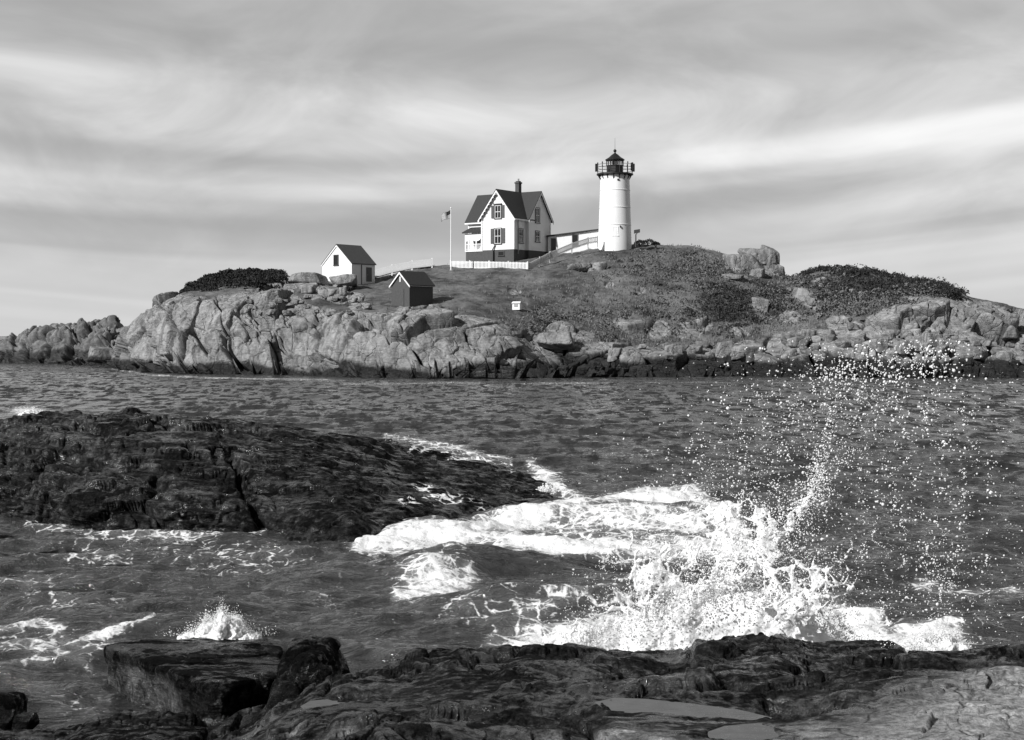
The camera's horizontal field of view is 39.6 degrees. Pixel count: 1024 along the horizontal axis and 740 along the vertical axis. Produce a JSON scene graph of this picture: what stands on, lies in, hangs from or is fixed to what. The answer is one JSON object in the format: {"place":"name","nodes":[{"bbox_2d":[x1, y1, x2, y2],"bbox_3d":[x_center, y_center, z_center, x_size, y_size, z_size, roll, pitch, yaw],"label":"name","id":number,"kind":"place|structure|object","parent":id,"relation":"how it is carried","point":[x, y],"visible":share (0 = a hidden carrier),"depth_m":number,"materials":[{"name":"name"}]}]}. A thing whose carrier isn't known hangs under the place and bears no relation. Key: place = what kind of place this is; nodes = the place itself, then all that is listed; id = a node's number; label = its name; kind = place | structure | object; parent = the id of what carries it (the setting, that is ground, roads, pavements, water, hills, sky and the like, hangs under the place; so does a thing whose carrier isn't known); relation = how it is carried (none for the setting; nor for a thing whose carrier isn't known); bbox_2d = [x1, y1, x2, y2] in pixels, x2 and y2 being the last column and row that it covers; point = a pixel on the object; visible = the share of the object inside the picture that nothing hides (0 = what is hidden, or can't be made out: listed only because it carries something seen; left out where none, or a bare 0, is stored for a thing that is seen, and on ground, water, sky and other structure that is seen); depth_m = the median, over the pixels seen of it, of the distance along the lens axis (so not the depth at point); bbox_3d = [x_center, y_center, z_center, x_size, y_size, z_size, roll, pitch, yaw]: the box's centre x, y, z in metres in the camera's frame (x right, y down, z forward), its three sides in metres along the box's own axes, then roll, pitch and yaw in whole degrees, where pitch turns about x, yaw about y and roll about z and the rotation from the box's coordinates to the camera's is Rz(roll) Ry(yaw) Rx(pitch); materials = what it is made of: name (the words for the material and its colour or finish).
{"place":"outdoors","nodes":[
{"label":"outdoors","id":0,"kind":"place"},
{"bbox_2d":[0,315,125,363],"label":"rocky point","id":1,"kind":"structure","parent":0,"point":[57,343],"depth_m":209.94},
{"bbox_2d":[0,534,130,577],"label":"foam","id":2,"kind":"object","parent":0,"point":[14,553],"visible":0.1,"depth_m":26.33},
{"bbox_2d":[0,336,1023,730],"bbox_3d":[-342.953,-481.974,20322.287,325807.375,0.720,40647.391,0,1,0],"label":"sea water","id":3,"kind":"structure","parent":0,"point":[388,594],"depth_m":29.22,"materials":[{"name":"liquid"}]},
{"bbox_2d":[160,596,275,639],"bbox_3d":[-3.673,3.204,17.556,1.620,0.934,0.758,0,1,0],"label":"foam","id":4,"kind":"object","parent":3,"relation":"on","point":[222,625],"visible":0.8,"depth_m":17.41,"materials":[{"name":"white liquid"}]},
{"bbox_2d":[0,407,552,542],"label":"rocky islet","id":5,"kind":"object","parent":3,"relation":"in","point":[128,468],"visible":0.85,"depth_m":32.74,"materials":[{"name":"stone"}]},
{"bbox_2d":[18,407,42,415],"bbox_3d":[-15.410,1.405,46.041,1.161,0.407,0.999,0,1,0],"label":"foam","id":6,"kind":"object","parent":5,"relation":"on","point":[32,410],"visible":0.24,"depth_m":45.86,"materials":[{"name":"white liquid"}]},
{"bbox_2d":[535,481,562,492],"bbox_3d":[0.955,3.061,36.073,1.277,0.607,0.802,0,1,0],"label":"foam","id":7,"kind":"object","parent":3,"relation":"on","point":[548,486],"visible":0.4,"depth_m":35.96,"materials":[{"name":"white liquid"}]},
{"bbox_2d":[490,339,1023,651],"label":"spray","id":8,"kind":"object","parent":3,"relation":"on","point":[719,607],"visible":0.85,"depth_m":15.83,"materials":[{"name":"white liquid"}]},
{"bbox_2d":[889,623,975,650],"bbox_3d":[4.554,2.917,15.279,1.095,0.480,0.638,0,1,0],"label":"foam","id":9,"kind":"object","parent":3,"relation":"on","point":[953,642],"visible":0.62,"depth_m":15.11,"materials":[{"name":"white liquid"}]},
{"bbox_2d":[0,632,1023,739],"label":"rock ledge","id":10,"kind":"object","parent":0,"point":[795,689],"visible":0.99,"depth_m":10.90,"materials":[{"name":"stone"}]},
{"bbox_2d":[0,691,27,729],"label":"boulder","id":11,"kind":"object","parent":10,"relation":"on","point":[12,704],"visible":0.73,"depth_m":14.40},
{"bbox_2d":[12,712,39,730],"bbox_3d":[-4.916,3.566,14.388,0.170,0.188,0.274,0,1,16],"label":"boulder","id":12,"kind":"object","parent":10,"relation":"on","point":[27,720],"visible":0.83,"depth_m":14.31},
{"bbox_2d":[97,726,207,739],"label":"slab","id":13,"kind":"structure","parent":10,"relation":"on","point":[167,733],"depth_m":12.74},
{"bbox_2d":[103,631,283,719],"bbox_3d":[-3.474,3.476,15.771,1.999,0.991,4.380,0,1,-17],"label":"boulder","id":14,"kind":"object","parent":10,"relation":"on","point":[213,679],"visible":0.58,"depth_m":15.14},
{"bbox_2d":[265,636,349,709],"bbox_3d":[-1.959,3.261,14.186,0.850,1.057,1.769,0,1,0],"label":"boulder","id":15,"kind":"object","parent":10,"relation":"on","point":[304,663],"visible":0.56,"depth_m":13.78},
{"bbox_2d":[301,697,368,708],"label":"tide pool","id":16,"kind":"structure","parent":10,"relation":"on","point":[319,703],"depth_m":11.39,"materials":[{"name":"liquid"}]},
{"bbox_2d":[595,698,771,719],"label":"tide pool","id":17,"kind":"structure","parent":10,"relation":"on","point":[630,705],"depth_m":9.93,"materials":[{"name":"liquid"}]},
{"bbox_2d":[708,723,777,739],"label":"tide pool","id":18,"kind":"structure","parent":10,"relation":"on","point":[755,731],"depth_m":9.00,"materials":[{"name":"liquid"}]},
{"bbox_2d":[881,631,950,652],"bbox_3d":[3.808,2.771,14.010,2.082,0.535,0.790,0,1,0],"label":"foam","id":19,"kind":"object","parent":10,"relation":"on","point":[928,647],"visible":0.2,"depth_m":13.91,"materials":[{"name":"white liquid"}]},
{"bbox_2d":[0,0,1023,335],"label":"sky","id":20,"kind":"structure","parent":0,"point":[149,148],"materials":[{"name":"grey"}]},
{"bbox_2d":[57,244,1023,378],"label":"island terrain","id":21,"kind":"structure","parent":0,"point":[227,330],"depth_m":150.54,"materials":[{"name":"stone"}]},
{"bbox_2d":[87,346,113,362],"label":"boulder","id":22,"kind":"object","parent":21,"relation":"on","point":[96,354],"visible":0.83,"depth_m":182.10,"materials":[{"name":"stone"}]},
{"bbox_2d":[179,267,288,293],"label":"juniper thicket","id":23,"kind":"object","parent":21,"relation":"on","point":[254,278],"visible":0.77,"depth_m":171.21,"materials":[{"name":"black plant"}]},
{"bbox_2d":[301,285,315,293],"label":"boulder","id":24,"kind":"object","parent":21,"relation":"on","point":[307,289],"visible":0.99,"depth_m":159.23,"materials":[{"name":"stone"}]},
{"bbox_2d":[288,272,329,284],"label":"boulder","id":25,"kind":"object","parent":21,"relation":"on","point":[308,277],"visible":0.84,"depth_m":165.98,"materials":[{"name":"stone"}]},
{"bbox_2d":[317,289,336,298],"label":"boulder","id":26,"kind":"object","parent":21,"relation":"on","point":[325,293],"visible":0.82,"depth_m":158.71,"materials":[{"name":"stone"}]},
{"bbox_2d":[333,287,346,295],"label":"boulder","id":27,"kind":"object","parent":21,"relation":"on","point":[342,290],"visible":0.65,"depth_m":160.82,"materials":[{"name":"stone"}]},
{"bbox_2d":[329,274,356,286],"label":"boulder","id":28,"kind":"object","parent":21,"relation":"on","point":[350,280],"visible":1,"depth_m":164.92,"materials":[{"name":"stone"}]},
{"bbox_2d":[321,244,375,284],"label":"boat shed","id":29,"kind":"object","parent":21,"relation":"on","point":[357,260],"visible":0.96,"depth_m":171.49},
{"bbox_2d":[375,266,433,277],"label":"boardwalk","id":30,"kind":"structure","parent":21,"relation":"on","point":[403,270],"depth_m":178.81,"materials":[{"name":"grey wood"}]},
{"bbox_2d":[375,258,432,276],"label":"walkway railing","id":31,"kind":"object","parent":30,"relation":"on","point":[392,268],"visible":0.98,"depth_m":178.68,"materials":[{"name":"white paint"}]},
{"bbox_2d":[389,271,434,306],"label":"oil house","id":32,"kind":"structure","parent":21,"relation":"on","point":[412,288],"depth_m":151.45,"materials":[{"name":"brick"}]},
{"bbox_2d":[395,289,403,305],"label":"door","id":33,"kind":"structure","parent":32,"relation":"in","point":[399,293],"depth_m":151.22,"materials":[{"name":"wood"}]},
{"bbox_2d":[441,207,453,270],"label":"flagpole","id":34,"kind":"object","parent":21,"relation":"on","point":[445,215],"visible":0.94,"depth_m":176.65,"materials":[{"name":"metal"}]},
{"bbox_2d":[452,260,527,268],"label":"picket fence","id":35,"kind":"object","parent":21,"relation":"on","point":[508,264],"visible":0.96,"depth_m":178.11,"materials":[{"name":"white paint"}]},
{"bbox_2d":[462,179,553,263],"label":"keepers house","id":36,"kind":"structure","parent":21,"relation":"on","point":[507,225],"depth_m":185.32,"materials":[{"name":"white paint"}]},
{"bbox_2d":[493,203,501,218],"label":"window","id":37,"kind":"structure","parent":36,"relation":"in","point":[497,207],"depth_m":184.16,"materials":[{"name":"white glass"}]},
{"bbox_2d":[494,228,501,243],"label":"window","id":38,"kind":"structure","parent":36,"relation":"in","point":[497,231],"depth_m":184.20,"materials":[{"name":"white glass"}]},
{"bbox_2d":[519,228,523,243],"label":"window","id":39,"kind":"structure","parent":36,"relation":"in","point":[521,231],"depth_m":184.20,"materials":[{"name":"grey glass"}]},
{"bbox_2d":[535,230,540,242],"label":"window","id":40,"kind":"structure","parent":36,"relation":"in","point":[537,233],"depth_m":186.55,"materials":[{"name":"grey glass"}]},
{"bbox_2d":[535,207,540,223],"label":"window","id":41,"kind":"structure","parent":36,"relation":"in","point":[537,210],"depth_m":186.51,"materials":[{"name":"grey glass"}]},
{"bbox_2d":[512,301,521,309],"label":"utility hutch","id":42,"kind":"object","parent":21,"relation":"on","point":[516,305],"visible":1,"depth_m":152.64,"materials":[{"name":"white paint"}]},
{"bbox_2d":[536,331,574,349],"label":"boulder","id":43,"kind":"object","parent":21,"relation":"on","point":[563,340],"visible":0.98,"depth_m":143.62,"materials":[{"name":"stone"}]},
{"bbox_2d":[180,244,933,347],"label":"grass","id":44,"kind":"structure","parent":21,"relation":"on","point":[661,306],"depth_m":160.87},
{"bbox_2d":[528,235,597,268],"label":"slatted fence","id":45,"kind":"object","parent":21,"relation":"on","point":[556,252],"visible":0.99,"depth_m":180.78,"materials":[{"name":"white paint"}]},
{"bbox_2d":[546,229,598,254],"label":"covered passage","id":46,"kind":"object","parent":21,"relation":"on","point":[556,241],"visible":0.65,"depth_m":187.51},
{"bbox_2d":[551,238,555,254],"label":"door","id":47,"kind":"structure","parent":46,"relation":"in","point":[553,240],"depth_m":187.97,"materials":[{"name":"paint"}]},
{"bbox_2d":[566,263,591,271],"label":"boulder","id":48,"kind":"object","parent":21,"relation":"on","point":[580,267],"visible":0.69,"depth_m":175.72,"materials":[{"name":"stone"}]},
{"bbox_2d":[586,351,600,359],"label":"boulder","id":49,"kind":"object","parent":21,"relation":"on","point":[591,355],"visible":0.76,"depth_m":141.29,"materials":[{"name":"stone"}]},
{"bbox_2d":[590,361,602,369],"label":"boulder","id":50,"kind":"object","parent":21,"relation":"on","point":[594,364],"visible":0.96,"depth_m":137.64,"materials":[{"name":"stone"}]},
{"bbox_2d":[592,262,606,270],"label":"boulder","id":51,"kind":"object","parent":21,"relation":"on","point":[598,266],"visible":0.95,"depth_m":174.55,"materials":[{"name":"stone"}]},
{"bbox_2d":[607,356,616,361],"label":"boulder","id":52,"kind":"object","parent":21,"relation":"on","point":[611,358],"visible":1,"depth_m":138.65,"materials":[{"name":"stone"}]},
{"bbox_2d":[595,149,634,250],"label":"lighthouse","id":53,"kind":"object","parent":21,"relation":"on","point":[614,232],"visible":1,"depth_m":183.85,"materials":[{"name":"paint"}]},
{"bbox_2d":[608,348,621,356],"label":"boulder","id":54,"kind":"object","parent":21,"relation":"on","point":[617,352],"visible":0.94,"depth_m":142.56,"materials":[{"name":"stone"}]},
{"bbox_2d":[616,320,645,333],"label":"boulder","id":55,"kind":"object","parent":21,"relation":"on","point":[631,326],"visible":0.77,"depth_m":154.24,"materials":[{"name":"stone"}]},
{"bbox_2d":[619,352,646,368],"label":"boulder","id":56,"kind":"object","parent":21,"relation":"on","point":[633,359],"visible":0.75,"depth_m":142.04,"materials":[{"name":"stone"}]},
{"bbox_2d":[669,345,683,353],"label":"boulder","id":57,"kind":"object","parent":21,"relation":"on","point":[675,349],"visible":1,"depth_m":143.67,"materials":[{"name":"stone"}]},
{"bbox_2d":[686,344,702,353],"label":"boulder","id":58,"kind":"object","parent":21,"relation":"on","point":[696,348],"visible":0.99,"depth_m":147.76,"materials":[{"name":"stone"}]},
{"bbox_2d":[695,340,709,347],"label":"boulder","id":59,"kind":"object","parent":21,"relation":"on","point":[705,344],"visible":0.73,"depth_m":150.13,"materials":[{"name":"stone"}]},
{"bbox_2d":[705,352,715,360],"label":"boulder","id":60,"kind":"object","parent":21,"relation":"on","point":[709,355],"visible":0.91,"depth_m":146.55,"materials":[{"name":"stone"}]},
{"bbox_2d":[715,341,732,358],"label":"boulder","id":61,"kind":"object","parent":21,"relation":"on","point":[723,348],"visible":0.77,"depth_m":147.80,"materials":[{"name":"stone"}]},
{"bbox_2d":[723,274,743,279],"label":"boulder","id":62,"kind":"object","parent":21,"relation":"on","point":[736,277],"visible":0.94,"depth_m":171.31,"materials":[{"name":"stone"}]},
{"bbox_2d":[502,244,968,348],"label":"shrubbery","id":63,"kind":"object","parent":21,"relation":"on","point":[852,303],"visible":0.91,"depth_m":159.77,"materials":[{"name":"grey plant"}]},
{"bbox_2d":[731,351,744,360],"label":"boulder","id":64,"kind":"object","parent":21,"relation":"on","point":[736,355],"visible":1,"depth_m":144.52,"materials":[{"name":"stone"}]},
{"bbox_2d":[722,254,764,268],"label":"boulder","id":65,"kind":"object","parent":21,"relation":"on","point":[741,261],"visible":0.73,"depth_m":179.17,"materials":[{"name":"stone"}]},
{"bbox_2d":[732,344,763,363],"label":"boulder","id":66,"kind":"object","parent":21,"relation":"on","point":[751,350],"visible":0.69,"depth_m":144.91,"materials":[{"name":"stone"}]},
{"bbox_2d":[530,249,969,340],"bbox_3d":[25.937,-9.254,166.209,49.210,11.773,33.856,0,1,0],"label":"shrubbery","id":67,"kind":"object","parent":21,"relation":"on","point":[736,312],"visible":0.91,"depth_m":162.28,"materials":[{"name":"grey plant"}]},
{"bbox_2d":[749,268,764,277],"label":"boulder","id":68,"kind":"object","parent":21,"relation":"on","point":[758,272],"visible":0.81,"depth_m":175.37,"materials":[{"name":"stone"}]},
{"bbox_2d":[738,248,776,264],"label":"boulder","id":69,"kind":"object","parent":21,"relation":"on","point":[761,255],"visible":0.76,"depth_m":180.63,"materials":[{"name":"stone"}]},
{"bbox_2d":[751,297,768,310],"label":"boulder","id":70,"kind":"object","parent":21,"relation":"on","point":[760,303],"visible":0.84,"depth_m":161.47,"materials":[{"name":"stone"}]},
{"bbox_2d":[754,353,783,371],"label":"boulder","id":71,"kind":"object","parent":21,"relation":"on","point":[771,365],"visible":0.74,"depth_m":142.61,"materials":[{"name":"stone"}]},
{"bbox_2d":[760,245,779,267],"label":"boulder","id":72,"kind":"object","parent":21,"relation":"on","point":[772,253],"visible":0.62,"depth_m":180.65,"materials":[{"name":"stone"}]},
{"bbox_2d":[774,264,784,275],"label":"boulder","id":73,"kind":"object","parent":21,"relation":"on","point":[779,269],"visible":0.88,"depth_m":179.97,"materials":[{"name":"stone"}]},
{"bbox_2d":[780,348,797,358],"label":"boulder","id":74,"kind":"object","parent":21,"relation":"on","point":[792,352],"visible":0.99,"depth_m":145.35,"materials":[{"name":"stone"}]},
{"bbox_2d":[780,334,800,346],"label":"boulder","id":75,"kind":"object","parent":21,"relation":"on","point":[784,338],"visible":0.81,"depth_m":148.48,"materials":[{"name":"stone"}]},
{"bbox_2d":[787,336,810,346],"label":"boulder","id":76,"kind":"object","parent":21,"relation":"on","point":[799,341],"visible":0.89,"depth_m":147.90,"materials":[{"name":"stone"}]},
{"bbox_2d":[792,287,809,296],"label":"boulder","id":77,"kind":"object","parent":21,"relation":"on","point":[797,292],"visible":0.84,"depth_m":165.72,"materials":[{"name":"stone"}]},
{"bbox_2d":[799,347,811,355],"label":"boulder","id":78,"kind":"object","parent":21,"relation":"on","point":[805,350],"visible":0.95,"depth_m":145.21,"materials":[{"name":"stone"}]},
{"bbox_2d":[801,329,816,336],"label":"boulder","id":79,"kind":"object","parent":21,"relation":"on","point":[807,332],"visible":0.76,"depth_m":149.95,"materials":[{"name":"stone"}]},
{"bbox_2d":[805,298,816,305],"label":"boulder","id":80,"kind":"object","parent":21,"relation":"on","point":[808,301],"visible":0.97,"depth_m":159.86,"materials":[{"name":"stone"}]},
{"bbox_2d":[811,336,820,342],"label":"boulder","id":81,"kind":"object","parent":21,"relation":"on","point":[815,339],"visible":0.98,"depth_m":147.93,"materials":[{"name":"stone"}]},
{"bbox_2d":[811,351,825,361],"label":"boulder","id":82,"kind":"object","parent":21,"relation":"on","point":[818,353],"visible":0.85,"depth_m":143.24,"materials":[{"name":"stone"}]},
{"bbox_2d":[824,334,834,342],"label":"boulder","id":83,"kind":"object","parent":21,"relation":"on","point":[829,338],"visible":1,"depth_m":146.20,"materials":[{"name":"stone"}]},
{"bbox_2d":[823,329,835,340],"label":"boulder","id":84,"kind":"object","parent":21,"relation":"on","point":[828,332],"visible":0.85,"depth_m":146.97,"materials":[{"name":"stone"}]},
{"bbox_2d":[834,341,850,347],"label":"boulder","id":85,"kind":"object","parent":21,"relation":"on","point":[843,344],"visible":1,"depth_m":143.50,"materials":[{"name":"stone"}]},
{"bbox_2d":[845,350,854,358],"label":"boulder","id":86,"kind":"object","parent":21,"relation":"on","point":[851,354],"visible":0.96,"depth_m":141.67,"materials":[{"name":"stone"}]},
{"bbox_2d":[846,322,859,330],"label":"boulder","id":87,"kind":"object","parent":21,"relation":"on","point":[852,326],"visible":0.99,"depth_m":147.74,"materials":[{"name":"stone"}]},
{"bbox_2d":[855,352,868,361],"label":"boulder","id":88,"kind":"object","parent":21,"relation":"on","point":[859,356],"visible":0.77,"depth_m":140.70,"materials":[{"name":"stone"}]},
{"bbox_2d":[856,268,869,274],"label":"skyline bush","id":89,"kind":"object","parent":21,"relation":"on","point":[863,271],"visible":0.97,"depth_m":167.88,"materials":[{"name":"black plant"}]},
{"bbox_2d":[857,344,869,353],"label":"boulder","id":90,"kind":"object","parent":21,"relation":"on","point":[860,348],"visible":0.8,"depth_m":140.80,"materials":[{"name":"stone"}]},
{"bbox_2d":[869,336,889,352],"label":"boulder","id":91,"kind":"object","parent":21,"relation":"on","point":[875,345],"visible":0.81,"depth_m":140.76,"materials":[{"name":"stone"}]},
{"bbox_2d":[882,332,895,340],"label":"boulder","id":92,"kind":"object","parent":21,"relation":"on","point":[892,335],"visible":0.71,"depth_m":144.90,"materials":[{"name":"stone"}]},
{"bbox_2d":[893,340,910,354],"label":"boulder","id":93,"kind":"object","parent":21,"relation":"on","point":[901,351],"visible":0.88,"depth_m":139.59,"materials":[{"name":"stone"}]},
{"bbox_2d":[909,337,924,349],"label":"boulder","id":94,"kind":"object","parent":21,"relation":"on","point":[914,342],"visible":0.4,"depth_m":142.48,"materials":[{"name":"stone"}]},
{"bbox_2d":[922,332,943,347],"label":"boulder","id":95,"kind":"object","parent":21,"relation":"on","point":[928,336],"visible":0.5,"depth_m":142.29,"materials":[{"name":"stone"}]},
{"bbox_2d":[926,359,939,368],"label":"boulder","id":96,"kind":"object","parent":21,"relation":"on","point":[935,363],"visible":0.79,"depth_m":134.18,"materials":[{"name":"stone"}]},
{"bbox_2d":[935,344,948,359],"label":"boulder","id":97,"kind":"object","parent":21,"relation":"on","point":[943,348],"visible":0.84,"depth_m":139.50,"materials":[{"name":"stone"}]},
{"bbox_2d":[938,338,952,345],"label":"boulder","id":98,"kind":"object","parent":21,"relation":"on","point":[943,341],"visible":0.7,"depth_m":141.46,"materials":[{"name":"stone"}]},
{"bbox_2d":[941,286,956,295],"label":"skyline bush","id":99,"kind":"object","parent":21,"relation":"on","point":[950,290],"visible":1,"depth_m":153.79,"materials":[{"name":"black plant"}]},
{"bbox_2d":[945,329,954,335],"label":"boulder","id":100,"kind":"object","parent":21,"relation":"on","point":[950,332],"visible":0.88,"depth_m":147.17,"materials":[{"name":"stone"}]},
{"bbox_2d":[973,347,982,354],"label":"boulder","id":101,"kind":"object","parent":21,"relation":"on","point":[977,350],"visible":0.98,"depth_m":140.04,"materials":[{"name":"stone"}]},
{"bbox_2d":[981,339,993,346],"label":"boulder","id":102,"kind":"object","parent":21,"relation":"on","point":[986,342],"visible":1,"depth_m":141.51,"materials":[{"name":"stone"}]},
{"bbox_2d":[996,351,1013,361],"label":"boulder","id":103,"kind":"object","parent":21,"relation":"on","point":[1007,355],"visible":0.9,"depth_m":139.19,"materials":[{"name":"stone"}]},
{"bbox_2d":[1005,339,1014,346],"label":"boulder","id":104,"kind":"object","parent":21,"relation":"on","point":[1010,343],"visible":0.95,"depth_m":147.70,"materials":[{"name":"stone"}]},
{"bbox_2d":[1002,325,1018,338],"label":"boulder","id":105,"kind":"object","parent":21,"relation":"on","point":[1012,332],"visible":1,"depth_m":146.92,"materials":[{"name":"stone"}]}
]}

